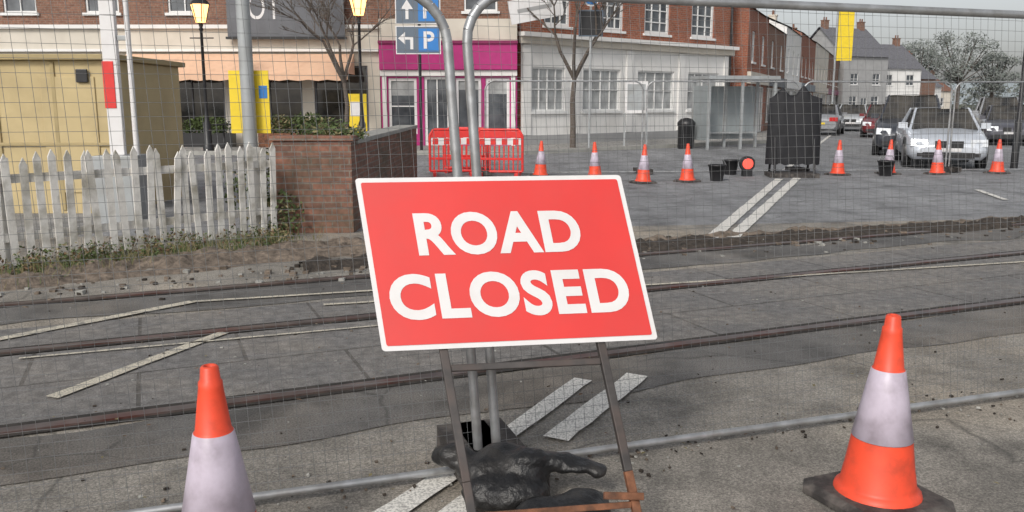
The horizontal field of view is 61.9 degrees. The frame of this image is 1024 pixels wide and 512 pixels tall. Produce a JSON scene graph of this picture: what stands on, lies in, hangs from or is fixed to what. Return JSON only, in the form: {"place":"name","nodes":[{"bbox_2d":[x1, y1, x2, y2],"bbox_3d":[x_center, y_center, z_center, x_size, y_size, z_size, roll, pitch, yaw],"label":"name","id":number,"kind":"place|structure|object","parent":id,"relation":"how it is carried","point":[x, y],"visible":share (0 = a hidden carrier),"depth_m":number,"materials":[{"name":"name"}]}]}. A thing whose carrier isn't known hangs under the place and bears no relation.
{"place":"outdoors","nodes":[
{"label":"outdoors","id":0,"kind":"place"},
{"bbox_2d":[0,54,184,212],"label":"equipment shed","id":1,"kind":"structure","parent":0,"point":[15,128],"depth_m":11.88,"materials":[{"name":"beige paint"}]},
{"bbox_2d":[39,77,100,192],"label":"door panels","id":2,"kind":"structure","parent":1,"relation":"in","point":[69,84],"depth_m":11.83,"materials":[{"name":"beige paint"}]},
{"bbox_2d":[184,130,824,154],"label":"pavement","id":3,"kind":"structure","parent":0,"point":[612,146],"depth_m":28.15,"materials":[{"name":"concrete"}]},
{"bbox_2d":[189,0,213,150],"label":"street lamp","id":4,"kind":"object","parent":3,"relation":"on","point":[198,13],"visible":0.95,"depth_m":25.20,"materials":[{"name":"metal"}]},
{"bbox_2d":[182,117,236,146],"bbox_3d":[-10.736,-4.170,27.905,3.345,1.185,0.582,0,10,0],"label":"hedge planter","id":5,"kind":"object","parent":3,"relation":"on","point":[197,139],"visible":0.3,"depth_m":27.78,"materials":[{"name":"black paint"}]},
{"bbox_2d":[258,112,324,146],"bbox_3d":[-7.170,-4.121,27.712,2.347,1.157,0.598,0,10,0],"label":"hedge planter","id":6,"kind":"object","parent":3,"relation":"on","point":[263,137],"visible":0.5,"depth_m":27.59,"materials":[{"name":"plant"}]},
{"bbox_2d":[249,0,394,126],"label":"street tree","id":7,"kind":"object","parent":3,"relation":"on","point":[341,73],"visible":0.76,"depth_m":25.81,"materials":[{"name":"brown plant"}]},
{"bbox_2d":[348,94,366,130],"bbox_3d":[-4.940,-4.316,27.264,0.620,1.700,0.046,0,10,0],"label":"poster board","id":8,"kind":"object","parent":3,"relation":"on","point":[355,114],"visible":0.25,"depth_m":27.18,"materials":[{"name":"yellow paint"}]},
{"bbox_2d":[347,0,370,131],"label":"street lamp","id":9,"kind":"object","parent":3,"relation":"on","point":[360,9],"visible":0.67,"depth_m":25.12,"materials":[{"name":"metal"}]},
{"bbox_2d":[395,0,440,149],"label":"parking sign","id":10,"kind":"object","parent":3,"relation":"on","point":[419,17],"visible":0.72,"depth_m":25.36,"materials":[{"name":"blue metal"}]},
{"bbox_2d":[508,0,633,147],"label":"street tree","id":11,"kind":"object","parent":3,"relation":"on","point":[572,109],"visible":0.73,"depth_m":26.69,"materials":[{"name":"brown plant"}]},
{"bbox_2d":[578,2,602,147],"bbox_3d":[2.450,-5.854,26.773,0.760,4.900,0.106,0,10,0],"label":"traffic sign","id":12,"kind":"object","parent":3,"relation":"on","point":[586,24],"visible":0.73,"depth_m":26.50,"materials":[{"name":"metal"}]},
{"bbox_2d":[524,131,722,144],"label":"plinth","id":13,"kind":"structure","parent":3,"relation":"on","point":[582,138],"depth_m":31.50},
{"bbox_2d":[623,81,647,145],"bbox_3d":[4.150,-4.717,28.614,0.800,2.250,0.086,0,10,0],"label":"notice board","id":14,"kind":"object","parent":3,"relation":"on","point":[634,96],"visible":0.62,"depth_m":28.48,"materials":[{"name":"grey paint"}]},
{"bbox_2d":[0,220,1023,511],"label":"road","id":15,"kind":"structure","parent":0,"point":[958,466],"depth_m":3.95,"materials":[{"name":"asphalt"}]},
{"bbox_2d":[0,236,363,291],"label":"verge soil","id":16,"kind":"structure","parent":15,"relation":"on","point":[159,261],"depth_m":8.10,"materials":[{"name":"soil"}]},
{"bbox_2d":[0,142,276,268],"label":"picket fence","id":17,"kind":"object","parent":16,"relation":"on","point":[73,229],"visible":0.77,"depth_m":8.64,"materials":[{"name":"white paint"}]},
{"bbox_2d":[0,222,322,288],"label":"verge weeds","id":18,"kind":"object","parent":16,"relation":"on","point":[183,247],"visible":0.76,"depth_m":8.56,"materials":[{"name":"green plant"}]},
{"bbox_2d":[182,363,255,511],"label":"traffic cone","id":19,"kind":"object","parent":15,"relation":"on","point":[217,479],"visible":1,"depth_m":2.61,"materials":[{"name":"plastic"}]},
{"bbox_2d":[0,0,490,511],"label":"fence panel","id":20,"kind":"object","parent":15,"relation":"on","point":[478,434],"visible":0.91,"depth_m":3.23,"materials":[{"name":"metal"}]},
{"bbox_2d":[262,240,365,256],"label":"verge soil","id":21,"kind":"structure","parent":15,"relation":"on","point":[356,249],"depth_m":8.90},
{"bbox_2d":[373,466,456,511],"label":"road marking","id":22,"kind":"object","parent":15,"relation":"on","point":[420,492],"visible":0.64,"depth_m":3.38,"materials":[{"name":"white paint"}]},
{"bbox_2d":[438,494,466,511],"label":"road marking","id":23,"kind":"object","parent":15,"relation":"on","point":[457,504],"visible":0.23,"depth_m":3.28,"materials":[{"name":"white paint"}]},
{"bbox_2d":[355,175,656,511],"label":"road closed sign","id":24,"kind":"object","parent":15,"relation":"on","point":[472,262],"visible":1,"depth_m":3.10,"materials":[{"name":"metal"}]},
{"bbox_2d":[0,222,1022,307],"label":"rubble stones","id":25,"kind":"object","parent":15,"relation":"on","point":[267,271],"visible":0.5,"depth_m":7.86,"materials":[{"name":"concrete"}]},
{"bbox_2d":[0,239,1023,424],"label":"level crossing surface","id":26,"kind":"object","parent":15,"relation":"on","point":[895,284],"depth_m":5.83,"materials":[{"name":"concrete"}]},
{"bbox_2d":[0,301,192,339],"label":"road marking","id":27,"kind":"object","parent":26,"relation":"on","point":[93,320],"visible":0.88,"depth_m":6.08,"materials":[{"name":"beige paint"}]},
{"bbox_2d":[47,332,228,397],"bbox_3d":[-2.189,0.629,5.142,0.089,0.001,1.386,4,11,20],"label":"road marking","id":28,"kind":"object","parent":26,"relation":"on","point":[69,390],"visible":0.91,"depth_m":5.00,"materials":[{"name":"beige paint"}]},
{"bbox_2d":[19,325,377,358],"bbox_3d":[-1.400,0.514,5.782,3.418,0.001,0.032,-4,11,-20],"label":"road marking","id":29,"kind":"object","parent":26,"relation":"on","point":[193,341],"visible":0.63,"depth_m":5.53,"materials":[{"name":"beige paint"}]},
{"bbox_2d":[324,261,1023,304],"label":"road marking","id":30,"kind":"object","parent":26,"relation":"on","point":[774,277],"visible":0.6,"depth_m":7.76,"materials":[{"name":"beige paint"}]},
{"bbox_2d":[0,304,1023,484],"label":"road patch","id":31,"kind":"object","parent":15,"relation":"on","point":[383,412],"visible":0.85,"depth_m":4.50,"materials":[{"name":"asphalt"}]},
{"bbox_2d":[0,226,1023,324],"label":"road patch","id":32,"kind":"object","parent":15,"relation":"on","point":[109,308],"visible":0.76,"depth_m":7.14,"materials":[{"name":"asphalt"}]},
{"bbox_2d":[0,296,1023,436],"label":"railway rail","id":33,"kind":"object","parent":15,"relation":"on","point":[121,415],"visible":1,"depth_m":4.80,"materials":[{"name":"metal"}]},
{"bbox_2d":[0,250,1023,355],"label":"railway rail","id":34,"kind":"object","parent":15,"relation":"on","point":[206,332],"visible":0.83,"depth_m":6.08,"materials":[{"name":"metal"}]},
{"bbox_2d":[0,223,1023,306],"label":"railway rail","id":35,"kind":"object","parent":15,"relation":"on","point":[136,294],"visible":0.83,"depth_m":7.32,"materials":[{"name":"metal"}]},
{"bbox_2d":[1,276,1022,511],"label":"road grit","id":36,"kind":"object","parent":15,"relation":"on","point":[641,451],"visible":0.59,"depth_m":4.02,"materials":[{"name":"gravel"}]},
{"bbox_2d":[507,378,591,435],"bbox_3d":[0.186,0.764,4.394,0.111,0.001,0.926,5,11,27],"label":"road marking","id":37,"kind":"object","parent":15,"relation":"on","point":[529,419],"visible":0.91,"depth_m":4.38,"materials":[{"name":"white paint"}]},
{"bbox_2d":[515,488,610,511],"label":"sandbag","id":38,"kind":"object","parent":15,"relation":"on","point":[578,496],"visible":0.74,"depth_m":3.08,"materials":[{"name":"black plastic"}]},
{"bbox_2d":[543,373,646,440],"bbox_3d":[0.460,0.760,4.415,0.138,0.001,1.074,6,12,28],"label":"road marking","id":39,"kind":"object","parent":15,"relation":"on","point":[622,384],"visible":0.85,"depth_m":4.31,"materials":[{"name":"white paint"}]},
{"bbox_2d":[299,215,1023,271],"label":"trench rubble","id":40,"kind":"object","parent":15,"relation":"on","point":[324,264],"visible":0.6,"depth_m":9.72,"materials":[{"name":"soil"}]},
{"bbox_2d":[351,216,1011,256],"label":"soil bank","id":41,"kind":"structure","parent":15,"relation":"on","point":[718,234],"depth_m":10.14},
{"bbox_2d":[462,0,1023,495],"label":"fence panel","id":42,"kind":"object","parent":15,"relation":"on","point":[500,428],"visible":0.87,"depth_m":3.87,"materials":[{"name":"metal"}]},
{"bbox_2d":[431,442,606,511],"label":"sandbag","id":43,"kind":"object","parent":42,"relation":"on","point":[504,476],"visible":0.84,"depth_m":3.28,"materials":[{"name":"black plastic"}]},
{"bbox_2d":[802,313,955,511],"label":"traffic cone","id":44,"kind":"object","parent":15,"relation":"on","point":[877,473],"visible":1,"depth_m":3.24,"materials":[{"name":"plastic"}]},
{"bbox_2d":[15,127,1023,236],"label":"road","id":45,"kind":"structure","parent":0,"point":[970,181],"depth_m":15.40,"materials":[{"name":"asphalt"}]},
{"bbox_2d":[92,0,147,223],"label":"level crossing barrier","id":46,"kind":"object","parent":45,"relation":"on","point":[112,86],"visible":0.69,"depth_m":10.56,"materials":[{"name":"red plastic"}]},
{"bbox_2d":[228,0,270,229],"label":"sign pole","id":47,"kind":"object","parent":45,"relation":"on","point":[257,114],"visible":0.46,"depth_m":10.29,"materials":[{"name":"metal"}]},
{"bbox_2d":[222,117,369,235],"bbox_3d":[-2.536,-1.036,10.666,1.873,1.390,1.539,-10,14,-43],"label":"shrub","id":48,"kind":"object","parent":45,"relation":"on","point":[348,130],"visible":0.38,"depth_m":10.37,"materials":[{"name":"green plant"}]},
{"bbox_2d":[272,129,416,232],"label":"wall","id":49,"kind":"structure","parent":45,"relation":"on","point":[315,172],"depth_m":10.20,"materials":[{"name":"brick"}]},
{"bbox_2d":[269,125,416,143],"bbox_3d":[-2.365,-1.978,13.498,0.990,0.108,7.030,0,10,0],"label":"coping","id":50,"kind":"object","parent":49,"relation":"on","point":[379,133],"visible":0.88,"depth_m":10.23,"materials":[{"name":"brick"}]},
{"bbox_2d":[428,128,471,176],"bbox_3d":[-1.263,-2.225,18.245,1.036,1.008,0.560,-1,10,-6],"label":"pedestrian barrier","id":51,"kind":"object","parent":45,"relation":"on","point":[439,136],"visible":0.56,"depth_m":18.19,"materials":[{"name":"red plastic"}]},
{"bbox_2d":[478,128,523,175],"bbox_3d":[-0.265,-2.195,18.079,1.036,1.008,0.560,1,10,8],"label":"pedestrian barrier","id":52,"kind":"object","parent":45,"relation":"on","point":[498,136],"visible":0.79,"depth_m":18.03,"materials":[{"name":"red plastic"}]},
{"bbox_2d":[529,141,548,175],"bbox_3d":[0.611,-2.054,18.022,0.450,0.750,0.450,1,10,-5],"label":"traffic cone","id":53,"kind":"object","parent":45,"relation":"on","point":[540,165],"visible":0.92,"depth_m":17.95,"materials":[{"name":"plastic"}]},
{"bbox_2d":[481,80,643,174],"bbox_3d":[1.134,-2.770,18.447,3.640,2.019,0.640,-1,10,-5],"label":"fence panel","id":54,"kind":"object","parent":45,"relation":"on","point":[483,170],"visible":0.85,"depth_m":18.41,"materials":[{"name":"metal"}]},
{"bbox_2d":[629,144,656,183],"bbox_3d":[2.562,-1.789,16.551,0.450,0.750,0.450,-3,10,-27],"label":"traffic cone","id":55,"kind":"object","parent":45,"relation":"on","point":[643,177],"visible":0.94,"depth_m":16.48,"materials":[{"name":"plastic"}]},
{"bbox_2d":[677,118,695,148],"bbox_3d":[5.900,-4.157,28.921,0.620,1.040,0.620,0,10,0],"label":"litter bin","id":56,"kind":"object","parent":45,"relation":"on","point":[685,129],"visible":0.91,"depth_m":28.70,"materials":[{"name":"black paint"}]},
{"bbox_2d":[673,144,700,182],"bbox_3d":[3.465,-1.841,16.837,0.450,0.750,0.450,-8,13,-33],"label":"traffic cone","id":57,"kind":"object","parent":45,"relation":"on","point":[688,177],"visible":0.97,"depth_m":16.76,"materials":[{"name":"plastic"}]},
{"bbox_2d":[708,160,726,180],"bbox_3d":[4.100,-1.713,17.066,0.372,0.428,0.364,0,10,0],"label":"black bucket","id":58,"kind":"object","parent":45,"relation":"on","point":[715,175],"visible":0.84,"depth_m":16.96,"materials":[{"name":"paint"}]},
{"bbox_2d":[645,80,800,173],"bbox_3d":[4.622,-2.822,18.737,3.640,2.019,0.640,-1,10,-5],"label":"fence panel","id":59,"kind":"object","parent":45,"relation":"on","point":[787,168],"visible":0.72,"depth_m":18.64,"materials":[{"name":"metal"}]},
{"bbox_2d":[690,75,780,149],"bbox_3d":[7.531,-4.876,29.019,2.600,2.420,1.400,-3,11,-14],"label":"bus shelter","id":60,"kind":"object","parent":45,"relation":"on","point":[737,116],"visible":0.71,"depth_m":29.46,"materials":[{"name":"glass"}]},
{"bbox_2d":[708,179,781,237],"bbox_3d":[3.860,-0.889,13.582,0.172,0.001,8.377,4,11,22],"label":"road marking","id":61,"kind":"object","parent":45,"relation":"on","point":[742,210],"visible":0.88,"depth_m":12.39,"materials":[{"name":"white paint"}]},
{"bbox_2d":[739,156,754,175],"bbox_3d":[5.000,-1.908,18.146,0.316,0.428,0.145,0,10,0],"label":"hazard lamp","id":62,"kind":"object","parent":45,"relation":"on","point":[748,169],"visible":0.97,"depth_m":18.08,"materials":[{"name":"black paint"}]},
{"bbox_2d":[726,178,800,236],"bbox_3d":[4.215,-0.916,13.730,0.172,0.001,8.527,4,11,23],"label":"road marking","id":63,"kind":"object","parent":45,"relation":"on","point":[765,207],"visible":0.88,"depth_m":12.45,"materials":[{"name":"white paint"}]},
{"bbox_2d":[764,86,821,177],"bbox_3d":[5.921,-2.611,17.933,1.120,1.899,0.724,1,10,6],"label":"covered road sign","id":64,"kind":"object","parent":45,"relation":"on","point":[789,136],"visible":0.91,"depth_m":17.79,"materials":[{"name":"black paint"}]},
{"bbox_2d":[821,104,846,135],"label":"parked car","id":65,"kind":"object","parent":45,"relation":"on","point":[838,119],"visible":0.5,"depth_m":40.09,"materials":[{"name":"paint"}]},
{"bbox_2d":[824,140,850,175],"bbox_3d":[7.055,-2.125,18.418,0.450,0.750,0.450,-6,12,-33],"label":"traffic cone","id":66,"kind":"object","parent":45,"relation":"on","point":[838,161],"visible":0.97,"depth_m":18.34,"materials":[{"name":"plastic"}]},
{"bbox_2d":[831,12,854,103],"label":"yellow banner","id":67,"kind":"object","parent":45,"relation":"on","point":[845,42],"visible":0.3,"depth_m":56.81,"materials":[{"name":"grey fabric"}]},
{"bbox_2d":[840,104,867,126],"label":"parked car","id":68,"kind":"object","parent":45,"relation":"on","point":[856,110],"visible":0.2,"depth_m":46.76,"materials":[{"name":"paint"}]},
{"bbox_2d":[859,104,883,136],"bbox_3d":[17.200,-6.256,39.465,2.034,1.483,4.337,5,11,24],"label":"parked car","id":69,"kind":"object","parent":45,"relation":"on","point":[867,123],"visible":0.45,"depth_m":38.45,"materials":[{"name":"paint"}]},
{"bbox_2d":[789,81,957,171],"bbox_3d":[8.109,-2.874,19.026,3.640,2.019,0.640,-1,10,-5],"label":"fence panel","id":70,"kind":"object","parent":45,"relation":"on","point":[948,169],"visible":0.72,"depth_m":19.02,"materials":[{"name":"metal"}]},
{"bbox_2d":[886,69,921,95],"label":"walls","id":71,"kind":"structure","parent":45,"relation":"on","point":[914,88],"depth_m":105.09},
{"bbox_2d":[880,44,924,68],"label":"roof","id":72,"kind":"structure","parent":71,"relation":"on","point":[907,59],"depth_m":106.23,"materials":[{"name":"tile"}]},
{"bbox_2d":[871,94,940,154],"bbox_3d":[12.333,-4.075,26.427,2.204,1.818,4.737,5,11,24],"label":"parked car","id":73,"kind":"object","parent":45,"relation":"on","point":[897,111],"visible":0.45,"depth_m":25.46,"materials":[{"name":"paint"}]},
{"bbox_2d":[902,39,955,77],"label":"tree","id":74,"kind":"object","parent":45,"relation":"on","point":[914,50],"visible":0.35,"depth_m":144.62,"materials":[{"name":"grey plant"}]},
{"bbox_2d":[923,140,950,174],"bbox_3d":[9.292,-2.159,18.608,0.450,0.750,0.450,-7,12,-26],"label":"traffic cone","id":75,"kind":"object","parent":45,"relation":"on","point":[938,159],"visible":0.97,"depth_m":18.54,"materials":[{"name":"plastic"}]},
{"bbox_2d":[893,107,990,168],"bbox_3d":[10.854,-3.049,21.728,2.034,1.453,4.237,4,11,19],"label":"parked car","id":76,"kind":"object","parent":45,"relation":"on","point":[920,131],"visible":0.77,"depth_m":20.53,"materials":[{"name":"paint"}]},
{"bbox_2d":[918,30,1004,108],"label":"tree","id":77,"kind":"object","parent":45,"relation":"on","point":[952,75],"visible":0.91,"depth_m":146.15,"materials":[{"name":"grey plant"}]},
{"bbox_2d":[945,81,1023,171],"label":"fence panel","id":78,"kind":"object","parent":45,"relation":"on","point":[960,168],"visible":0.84,"depth_m":19.14,"materials":[{"name":"metal"}]},
{"bbox_2d":[968,51,1022,97],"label":"tree","id":79,"kind":"object","parent":45,"relation":"on","point":[992,88],"visible":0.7,"depth_m":147.72,"materials":[{"name":"grey plant"}]},
{"bbox_2d":[983,139,1010,173],"bbox_3d":[10.750,-2.204,18.858,0.450,0.750,0.450,-8,13,-37],"label":"traffic cone","id":80,"kind":"object","parent":45,"relation":"on","point":[997,161],"visible":0.99,"depth_m":18.79,"materials":[{"name":"plastic"}]},
{"bbox_2d":[973,97,1021,140],"bbox_3d":[20.500,-5.796,35.991,2.034,1.818,4.337,5,11,24],"label":"parked car","id":81,"kind":"object","parent":45,"relation":"on","point":[977,112],"visible":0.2,"depth_m":35.46,"materials":[{"name":"paint"}]},
{"bbox_2d":[978,105,1023,141],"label":"parked car","id":82,"kind":"object","parent":45,"relation":"on","point":[997,124],"visible":0.44,"depth_m":31.53,"materials":[{"name":"paint"}]},
{"bbox_2d":[1010,52,1023,168],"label":"lamp post","id":83,"kind":"object","parent":45,"relation":"on","point":[1018,118],"visible":0.67,"depth_m":19.93,"materials":[{"name":"metal"}]},
{"bbox_2d":[663,105,975,225],"bbox_3d":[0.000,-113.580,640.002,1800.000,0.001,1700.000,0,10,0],"label":"ground","id":84,"kind":"structure","parent":0,"point":[874,221],"depth_m":222.56,"materials":[{"name":"asphalt"}]},
{"bbox_2d":[0,0,381,145],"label":"walls","id":85,"kind":"structure","parent":84,"relation":"on","point":[58,11],"depth_m":28.08,"materials":[{"name":"paint"}]},
{"bbox_2d":[0,13,192,15],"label":"sills","id":86,"kind":"structure","parent":85,"relation":"attached to","point":[93,14],"depth_m":27.96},
{"bbox_2d":[3,0,368,132],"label":"window frames","id":87,"kind":"structure","parent":85,"relation":"attached to","point":[170,11],"depth_m":28.51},
{"bbox_2d":[6,0,367,130],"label":"glass","id":88,"kind":"object","parent":87,"relation":"in","point":[332,93],"visible":0.27,"depth_m":28.60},
{"bbox_2d":[0,25,378,51],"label":"fascia band","id":89,"kind":"object","parent":85,"relation":"attached to","point":[32,33],"visible":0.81,"depth_m":28.04,"materials":[{"name":"paint"}]},
{"bbox_2d":[126,54,354,80],"bbox_3d":[-8.950,-6.093,27.541,7.500,0.900,1.290,0,10,0],"label":"shop awning","id":90,"kind":"object","parent":89,"relation":"attached to","point":[306,66],"visible":0.52,"depth_m":27.44,"materials":[{"name":"orange fabric"}]},
{"bbox_2d":[226,0,346,38],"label":"shop sign","id":91,"kind":"object","parent":89,"relation":"attached to","point":[274,24],"visible":0.73,"depth_m":27.70,"materials":[{"name":"black paint"}]},
{"bbox_2d":[378,0,517,145],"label":"magenta shop","id":92,"kind":"structure","parent":84,"relation":"on","point":[455,13],"depth_m":28.27,"materials":[{"name":"paint"}]},
{"bbox_2d":[388,0,509,144],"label":"window frames","id":93,"kind":"structure","parent":92,"relation":"in","point":[425,78],"depth_m":28.57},
{"bbox_2d":[517,1,730,135],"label":"walls","id":94,"kind":"structure","parent":84,"relation":"on","point":[721,35],"depth_m":32.00,"materials":[{"name":"paint"}]},
{"bbox_2d":[507,0,563,24],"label":"projecting sign","id":95,"kind":"object","parent":94,"relation":"attached to","point":[542,11],"visible":0.97,"depth_m":26.62,"materials":[{"name":"white paint"}]},
{"bbox_2d":[531,25,715,113],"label":"sills","id":96,"kind":"structure","parent":94,"relation":"attached to","point":[609,31],"depth_m":31.56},
{"bbox_2d":[532,1,717,110],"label":"window frames","id":97,"kind":"structure","parent":94,"relation":"attached to","point":[620,29],"depth_m":31.84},
{"bbox_2d":[532,1,715,110],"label":"glass","id":98,"kind":"object","parent":97,"relation":"in","point":[649,77],"visible":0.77,"depth_m":31.87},
{"bbox_2d":[522,45,728,134],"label":"pilasters","id":99,"kind":"object","parent":94,"relation":"attached to","point":[526,90],"visible":0.53,"depth_m":30.49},
{"bbox_2d":[518,31,739,55],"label":"cornice","id":100,"kind":"structure","parent":94,"relation":"attached to","point":[528,37],"depth_m":31.61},
{"bbox_2d":[730,7,769,131],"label":"brick terrace","id":101,"kind":"structure","parent":84,"relation":"on","point":[743,22],"depth_m":37.70,"materials":[{"name":"red brick"}]},
{"bbox_2d":[764,23,786,130],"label":"brick terrace","id":102,"kind":"structure","parent":84,"relation":"on","point":[775,44],"depth_m":45.37,"materials":[{"name":"red brick"}]},
{"bbox_2d":[755,8,815,94],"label":"brick terrace","id":103,"kind":"structure","parent":84,"relation":"on","point":[807,70],"depth_m":62.57,"materials":[{"name":"red brick"}]},
{"bbox_2d":[769,19,802,94],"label":"rendered terrace","id":104,"kind":"structure","parent":84,"relation":"on","point":[794,53],"depth_m":53.02,"materials":[{"name":"grey paint"}]},
{"bbox_2d":[768,10,828,103],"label":"rendered terrace","id":105,"kind":"structure","parent":84,"relation":"on","point":[820,63],"depth_m":74.81,"materials":[{"name":"grey paint"}]},
{"bbox_2d":[793,24,838,103],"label":"brick terrace","id":106,"kind":"structure","parent":84,"relation":"on","point":[830,73],"depth_m":88.55,"materials":[{"name":"brown brick"}]},
{"bbox_2d":[812,28,888,104],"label":"walls","id":107,"kind":"structure","parent":84,"relation":"on","point":[846,68],"depth_m":100.36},
{"bbox_2d":[810,27,891,56],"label":"roof","id":108,"kind":"structure","parent":107,"relation":"attached to","point":[862,42],"depth_m":101.41,"materials":[{"name":"tile"}]},
{"bbox_2d":[938,76,1023,110],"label":"distant tree line","id":109,"kind":"object","parent":84,"relation":"on","point":[969,98],"visible":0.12,"depth_m":164.01,"materials":[{"name":"grey plant"}]},
{"bbox_2d":[756,0,1023,82],"label":"sky","id":110,"kind":"structure","parent":0,"point":[888,25],"materials":[{"name":"white"}]},
{"bbox_2d":[946,83,1023,104],"bbox_3d":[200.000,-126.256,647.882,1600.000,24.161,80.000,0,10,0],"label":"hills","id":111,"kind":"structure","parent":0,"point":[968,85],"depth_m":658.91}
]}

